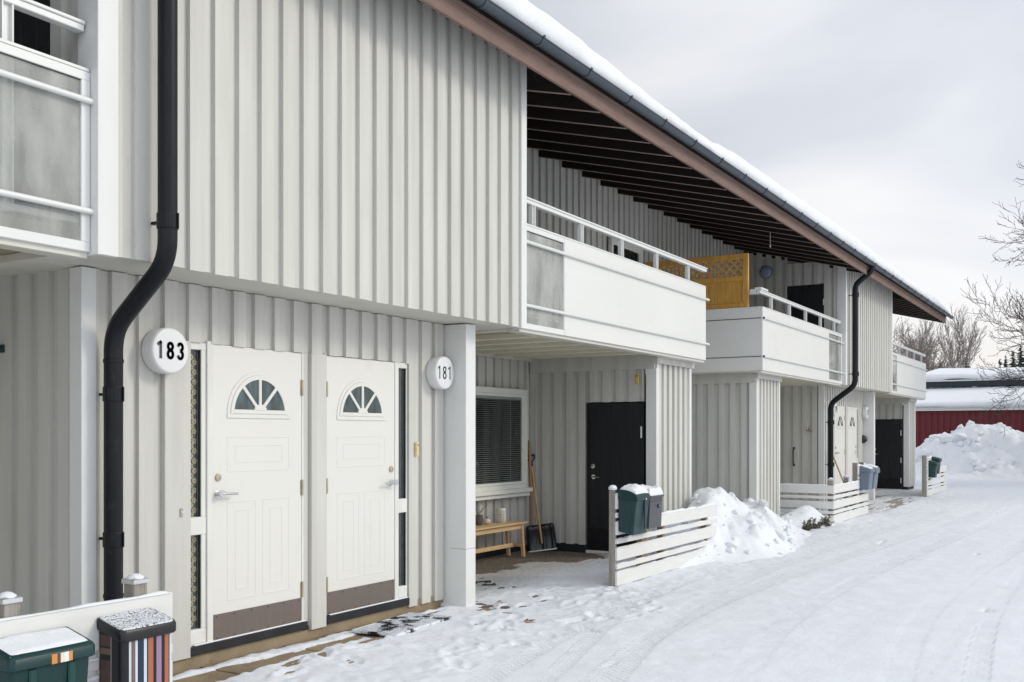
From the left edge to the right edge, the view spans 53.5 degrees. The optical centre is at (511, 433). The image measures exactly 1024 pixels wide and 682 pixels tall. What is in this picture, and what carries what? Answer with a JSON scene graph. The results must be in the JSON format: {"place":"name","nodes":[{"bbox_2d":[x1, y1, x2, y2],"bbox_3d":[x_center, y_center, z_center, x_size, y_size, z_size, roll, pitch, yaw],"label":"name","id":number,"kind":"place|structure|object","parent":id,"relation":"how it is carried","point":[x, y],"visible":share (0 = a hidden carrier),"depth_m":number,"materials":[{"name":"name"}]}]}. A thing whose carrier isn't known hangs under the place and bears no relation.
{"place":"outdoors","nodes":[
{"label":"outdoors","id":0,"kind":"place"},
{"bbox_2d":[173,606,511,681],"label":"paving","id":1,"kind":"structure","parent":0,"point":[223,673],"depth_m":7.02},
{"bbox_2d":[475,580,495,585],"bbox_3d":[-0.331,1.557,10.573,0.321,0.019,0.303,0,0,-17],"label":"door mat","id":2,"kind":"object","parent":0,"point":[487,581],"depth_m":10.63,"materials":[{"name":"plastic"}]},
{"bbox_2d":[173,477,1023,681],"bbox_3d":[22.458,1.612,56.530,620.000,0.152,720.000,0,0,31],"label":"snow ground","id":3,"kind":"structure","parent":0,"point":[920,588],"depth_m":8.59,"materials":[{"name":"white snow"}]},
{"bbox_2d":[0,573,172,681],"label":"fence","id":4,"kind":"object","parent":3,"relation":"on","point":[81,619],"visible":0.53,"depth_m":5.09,"materials":[{"name":"wood"}]},
{"bbox_2d":[0,627,94,681],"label":"letter box","id":5,"kind":"object","parent":4,"relation":"attached to","point":[62,654],"visible":1,"depth_m":4.70,"materials":[{"name":"green plastic"}]},
{"bbox_2d":[97,607,175,681],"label":"letter box","id":6,"kind":"object","parent":4,"relation":"attached to","point":[135,645],"visible":1,"depth_m":5.13,"materials":[{"name":"paint"}]},
{"bbox_2d":[352,612,451,635],"bbox_3d":[-0.888,1.561,8.317,0.416,0.026,0.876,0,0,26],"label":"door mat","id":7,"kind":"object","parent":3,"relation":"on","point":[409,622],"depth_m":8.25,"materials":[{"name":"rubber"}]},
{"bbox_2d":[0,0,953,676],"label":"terraced house","id":8,"kind":"structure","parent":3,"relation":"on","point":[330,228],"depth_m":7.98,"materials":[{"name":"white wood"}]},
{"bbox_2d":[0,345,4,352],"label":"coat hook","id":9,"kind":"object","parent":8,"relation":"attached to","point":[2,348],"visible":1,"depth_m":6.49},
{"bbox_2d":[0,0,49,222],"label":"balcony door","id":10,"kind":"structure","parent":8,"relation":"in","point":[31,103],"depth_m":5.97,"materials":[{"name":"grey glass"}]},
{"bbox_2d":[141,327,187,373],"bbox_3d":[-2.237,-0.535,6.555,0.112,0.300,0.300,0,0,31],"label":"number sign","id":11,"kind":"object","parent":8,"relation":"attached to","point":[164,350],"visible":1,"depth_m":6.50,"materials":[{"name":"white plastic"}]},
{"bbox_2d":[213,345,302,639],"bbox_3d":[-1.821,0.408,7.362,0.114,2.041,0.893,0,0,31],"label":"front door","id":12,"kind":"structure","parent":8,"relation":"in","point":[258,484],"depth_m":7.33,"materials":[{"name":"white wood"}]},
{"bbox_2d":[326,356,398,614],"bbox_3d":[-1.232,0.408,8.337,0.114,2.041,0.883,0,0,31],"label":"front door","id":13,"kind":"structure","parent":8,"relation":"in","point":[360,482],"depth_m":8.32,"materials":[{"name":"white wood"}]},
{"bbox_2d":[415,442,418,455],"bbox_3d":[-0.839,0.135,8.956,0.031,0.120,0.035,0,0,31],"label":"doorbell","id":14,"kind":"object","parent":8,"relation":"attached to","point":[416,448],"visible":1,"depth_m":8.94,"materials":[{"name":"gold plastic"}]},
{"bbox_2d":[426,356,453,389],"bbox_3d":[-0.647,-0.550,9.188,0.112,0.300,0.300,0,0,31],"label":"number sign","id":15,"kind":"object","parent":8,"relation":"attached to","point":[439,372],"visible":1,"depth_m":9.11,"materials":[{"name":"white plastic"}]},
{"bbox_2d":[475,386,532,500],"bbox_3d":[-0.220,0.120,13.030,0.140,1.430,1.730,0,0,31],"label":"window","id":16,"kind":"structure","parent":8,"relation":"in","point":[497,410],"depth_m":13.23,"materials":[{"name":"glass"}]},
{"bbox_2d":[589,403,641,550],"bbox_3d":[1.348,0.571,13.267,0.766,1.939,0.094,0,0,31],"label":"storage door","id":17,"kind":"structure","parent":8,"relation":"in","point":[615,429],"depth_m":13.33,"materials":[{"name":"black wood"}]},
{"bbox_2d":[608,236,642,263],"bbox_3d":[1.847,-2.530,16.507,0.085,1.170,1.220,0,0,31],"label":"window","id":18,"kind":"structure","parent":8,"relation":"in","point":[630,252],"depth_m":16.60,"materials":[{"name":"black glass"}]},
{"bbox_2d":[636,374,638,383],"bbox_3d":[1.614,-0.710,13.069,0.040,0.130,0.025,0,0,31],"label":"thermometer","id":19,"kind":"object","parent":8,"relation":"attached to","point":[637,378],"visible":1,"depth_m":13.06,"materials":[{"name":"yellow plastic"}]},
{"bbox_2d":[645,253,748,309],"bbox_3d":[3.031,-2.150,16.741,1.780,1.500,0.066,0,0,31],"label":"privacy screen","id":20,"kind":"object","parent":8,"relation":"on","point":[729,291],"visible":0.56,"depth_m":16.49,"materials":[{"name":"yellow wood"}]},
{"bbox_2d":[491,0,949,313],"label":"roof snow","id":21,"kind":"structure","parent":8,"relation":"on","point":[535,18],"depth_m":11.24,"materials":[{"name":"white snow"}]},
{"bbox_2d":[760,266,772,278],"bbox_3d":[5.371,-3.420,21.467,0.270,0.270,0.075,0,0,31],"label":"wall lamp","id":22,"kind":"object","parent":8,"relation":"attached to","point":[766,272],"visible":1,"depth_m":21.44,"materials":[{"name":"blue glass"}]},
{"bbox_2d":[787,284,823,327],"bbox_3d":[6.102,-2.135,21.097,0.767,1.910,0.052,0,0,31],"label":"balcony door","id":23,"kind":"structure","parent":8,"relation":"in","point":[809,296],"depth_m":21.06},
{"bbox_2d":[834,403,836,415],"bbox_3d":[6.823,-0.520,21.557,0.112,0.300,0.300,0,0,31],"label":"number sign","id":24,"kind":"object","parent":8,"relation":"attached to","point":[835,409],"visible":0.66,"depth_m":21.50,"materials":[{"name":"white plastic"}]},
{"bbox_2d":[835,406,844,498],"bbox_3d":[7.226,0.408,22.342,0.114,2.041,0.893,0,0,31],"label":"front door","id":25,"kind":"structure","parent":8,"relation":"in","point":[840,417],"depth_m":22.34,"materials":[{"name":"white wood"}]},
{"bbox_2d":[848,407,858,495],"bbox_3d":[7.815,0.408,23.317,0.114,2.041,0.883,0,0,31],"label":"front door","id":26,"kind":"structure","parent":8,"relation":"in","point":[852,451],"depth_m":23.29,"materials":[{"name":"white wood"}]},
{"bbox_2d":[862,435,866,442],"bbox_3d":[8.429,0.130,24.232,0.100,0.205,0.208,0,0,31],"label":"wall spot","id":27,"kind":"object","parent":8,"relation":"attached to","point":[864,438],"depth_m":24.18,"materials":[{"name":"plastic"}]},
{"bbox_2d":[862,407,868,418],"bbox_3d":[8.451,-0.500,24.253,0.112,0.300,0.300,0,0,31],"label":"number sign","id":28,"kind":"object","parent":8,"relation":"attached to","point":[865,412],"visible":1,"depth_m":24.16,"materials":[{"name":"white plastic"}]},
{"bbox_2d":[875,419,900,488],"bbox_3d":[10.498,0.571,28.418,0.766,1.939,0.094,0,0,31],"label":"storage door","id":29,"kind":"structure","parent":8,"relation":"in","point":[887,432],"depth_m":28.41,"materials":[{"name":"black wood"}]},
{"bbox_2d":[475,550,605,608],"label":"gravel","id":30,"kind":"structure","parent":3,"relation":"on","point":[492,564],"depth_m":12.75,"materials":[{"name":"grey gravel"}]},
{"bbox_2d":[475,520,527,556],"bbox_3d":[-0.260,1.350,12.540,0.310,0.450,1.300,0,0,31],"label":"bench","id":31,"kind":"object","parent":30,"relation":"on","point":[507,526],"visible":0.55,"depth_m":12.71,"materials":[{"name":"brown wood"}]},
{"bbox_2d":[475,502,487,524],"bbox_3d":[-0.396,0.979,12.523,0.273,0.291,0.202,0,0,18],"label":"twig pot","id":32,"kind":"object","parent":31,"relation":"on","point":[478,519],"visible":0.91,"depth_m":12.44,"materials":[{"name":"grey ceramic"}]},
{"bbox_2d":[483,516,490,523],"bbox_3d":[-0.314,1.075,12.595,0.104,0.099,0.104,0,0,31],"label":"pumpkin","id":33,"kind":"object","parent":31,"relation":"on","point":[486,521],"visible":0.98,"depth_m":12.56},
{"bbox_2d":[496,508,505,522],"bbox_3d":[-0.136,1.032,12.851,0.124,0.185,0.124,0,0,31],"label":"lantern","id":34,"kind":"object","parent":31,"relation":"on","point":[500,516],"visible":1,"depth_m":12.80,"materials":[{"name":"white ceramic"}]},
{"bbox_2d":[525,440,532,549],"bbox_3d":[0.235,0.825,13.730,0.147,1.492,0.214,0,0,31],"label":"broom","id":35,"kind":"object","parent":30,"relation":"on","point":[530,476],"visible":0.74,"depth_m":13.78,"materials":[{"name":"brown wood"}]},
{"bbox_2d":[525,454,557,551],"bbox_3d":[0.395,0.940,13.715,0.434,1.323,0.330,0,0,-2],"label":"snow shovel","id":36,"kind":"object","parent":30,"relation":"on","point":[540,537],"visible":0.97,"depth_m":13.64,"materials":[{"name":"black plastic"}]},
{"bbox_2d":[608,484,716,585],"bbox_3d":[1.785,1.112,11.661,0.139,1.176,3.002,0,0,31],"label":"fence","id":37,"kind":"object","parent":3,"relation":"on","point":[641,548],"visible":0.85,"depth_m":11.31,"materials":[{"name":"white wood"}]},
{"bbox_2d":[615,484,650,534],"bbox_3d":[1.248,0.775,10.479,0.266,0.516,0.350,0,0,31],"label":"letter box","id":38,"kind":"object","parent":37,"relation":"attached to","point":[634,499],"visible":1,"depth_m":10.35,"materials":[{"name":"green plastic"}]},
{"bbox_2d":[641,485,663,528],"bbox_3d":[1.463,0.772,10.831,0.202,0.455,0.365,0,0,31],"label":"letter box","id":39,"kind":"object","parent":37,"relation":"attached to","point":[654,515],"visible":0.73,"depth_m":10.77,"materials":[{"name":"plastic"}]},
{"bbox_2d":[633,487,810,567],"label":"snow bank","id":40,"kind":"structure","parent":3,"relation":"on","point":[749,529],"depth_m":13.27,"materials":[{"name":"white snow"}]},
{"bbox_2d":[787,505,835,528],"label":"snow bank","id":41,"kind":"structure","parent":3,"relation":"on","point":[799,515],"depth_m":17.20,"materials":[{"name":"white snow"}]},
{"bbox_2d":[801,515,833,530],"bbox_3d":[5.045,1.480,16.756,0.280,0.225,1.298,0,0,35],"label":"shrub","id":42,"kind":"object","parent":41,"relation":"on","point":[809,525],"visible":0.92,"depth_m":16.67,"materials":[{"name":"green plant"}]},
{"bbox_2d":[896,319,939,367],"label":"bare tree","id":43,"kind":"object","parent":3,"relation":"on","point":[919,343],"visible":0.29,"depth_m":69.80,"materials":[{"name":"brown plant"}]},
{"bbox_2d":[922,455,946,496],"bbox_3d":[11.133,1.120,26.708,0.132,1.160,3.374,0,0,31],"label":"fence","id":44,"kind":"object","parent":3,"relation":"on","point":[931,490],"visible":0.84,"depth_m":25.81,"materials":[{"name":"white wood"}]},
{"bbox_2d":[929,460,938,477],"bbox_3d":[10.618,0.885,25.538,0.196,0.430,0.347,0,0,31],"label":"letter box","id":45,"kind":"object","parent":44,"relation":"attached to","point":[933,467],"visible":1,"depth_m":25.42,"materials":[{"name":"green plastic"}]},
{"bbox_2d":[932,456,941,473],"bbox_3d":[10.861,0.800,25.940,0.196,0.440,0.347,0,0,31],"label":"letter box","id":46,"kind":"object","parent":44,"relation":"attached to","point":[936,459],"visible":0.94,"depth_m":25.82,"materials":[{"name":"green plastic"}]},
{"bbox_2d":[893,316,977,388],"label":"bare tree","id":47,"kind":"object","parent":3,"relation":"on","point":[916,346],"visible":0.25,"depth_m":60.22,"materials":[{"name":"brown plant"}]},
{"bbox_2d":[893,353,984,387],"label":"bare tree","id":48,"kind":"object","parent":3,"relation":"on","point":[941,367],"visible":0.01,"depth_m":63.48,"materials":[{"name":"brown plant"}]},
{"bbox_2d":[929,303,986,387],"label":"bare tree","id":49,"kind":"object","parent":3,"relation":"on","point":[970,340],"visible":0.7,"depth_m":66.17,"materials":[{"name":"brown plant"}]},
{"bbox_2d":[916,420,1023,480],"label":"snow bank","id":50,"kind":"structure","parent":3,"relation":"on","point":[971,450],"depth_m":36.34,"materials":[{"name":"white snow"}]},
{"bbox_2d":[916,378,1023,446],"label":"red building","id":51,"kind":"structure","parent":3,"relation":"on","point":[934,420],"depth_m":41.84,"materials":[{"name":"red wood"}]},
{"bbox_2d":[916,385,1023,407],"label":"roof snow","id":52,"kind":"structure","parent":51,"relation":"on","point":[965,397],"depth_m":42.10,"materials":[{"name":"white snow"}]},
{"bbox_2d":[926,367,1023,379],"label":"roof snow","id":53,"kind":"structure","parent":51,"relation":"on","point":[952,373],"depth_m":45.35,"materials":[{"name":"white snow"}]},
{"bbox_2d":[960,160,1023,437],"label":"bare tree","id":54,"kind":"object","parent":3,"relation":"on","point":[1020,312],"visible":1,"depth_m":32.71,"materials":[{"name":"brown plant"}]},
{"bbox_2d":[1003,355,1009,367],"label":"spruce","id":55,"kind":"object","parent":3,"relation":"on","point":[1005,364],"visible":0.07,"depth_m":90.28,"materials":[{"name":"green plant"}]},
{"bbox_2d":[1008,352,1016,366],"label":"spruce","id":56,"kind":"object","parent":3,"relation":"on","point":[1012,364],"visible":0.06,"depth_m":85.40,"materials":[{"name":"green plant"}]},
{"bbox_2d":[1015,346,1023,366],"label":"spruce","id":57,"kind":"object","parent":3,"relation":"on","point":[1020,354],"visible":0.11,"depth_m":62.72,"materials":[{"name":"green plant"}]},
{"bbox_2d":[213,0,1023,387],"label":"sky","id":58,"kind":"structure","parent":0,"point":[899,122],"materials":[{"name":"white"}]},
{"bbox_2d":[784,495,910,514],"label":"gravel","id":59,"kind":"structure","parent":0,"point":[896,502],"depth_m":23.40,"materials":[{"name":"grey gravel"}]},
{"bbox_2d":[780,462,867,523],"bbox_3d":[5.703,1.125,19.029,1.329,1.150,2.784,0,0,31],"label":"fence","id":60,"kind":"object","parent":59,"relation":"on","point":[830,489],"visible":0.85,"depth_m":17.92,"materials":[{"name":"wood"}]},
{"bbox_2d":[860,464,874,489],"bbox_3d":[6.765,0.825,19.302,0.206,0.471,0.367,0,0,31],"label":"letter box","id":61,"kind":"object","parent":60,"relation":"attached to","point":[866,475],"visible":1,"depth_m":19.18,"materials":[{"name":"grey plastic"}]},
{"bbox_2d":[866,464,879,488],"bbox_3d":[6.997,0.823,19.687,0.206,0.474,0.367,0,0,31],"label":"letter box","id":62,"kind":"object","parent":60,"relation":"attached to","point":[875,476],"visible":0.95,"depth_m":19.57,"materials":[{"name":"grey plastic"}]},
{"bbox_2d":[834,457,851,505],"bbox_3d":[7.021,0.961,21.458,0.800,1.259,0.160,0,0,-38],"label":"broom","id":63,"kind":"object","parent":59,"relation":"on","point":[840,474],"visible":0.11,"depth_m":21.41,"materials":[{"name":"brown wood"}]}
]}

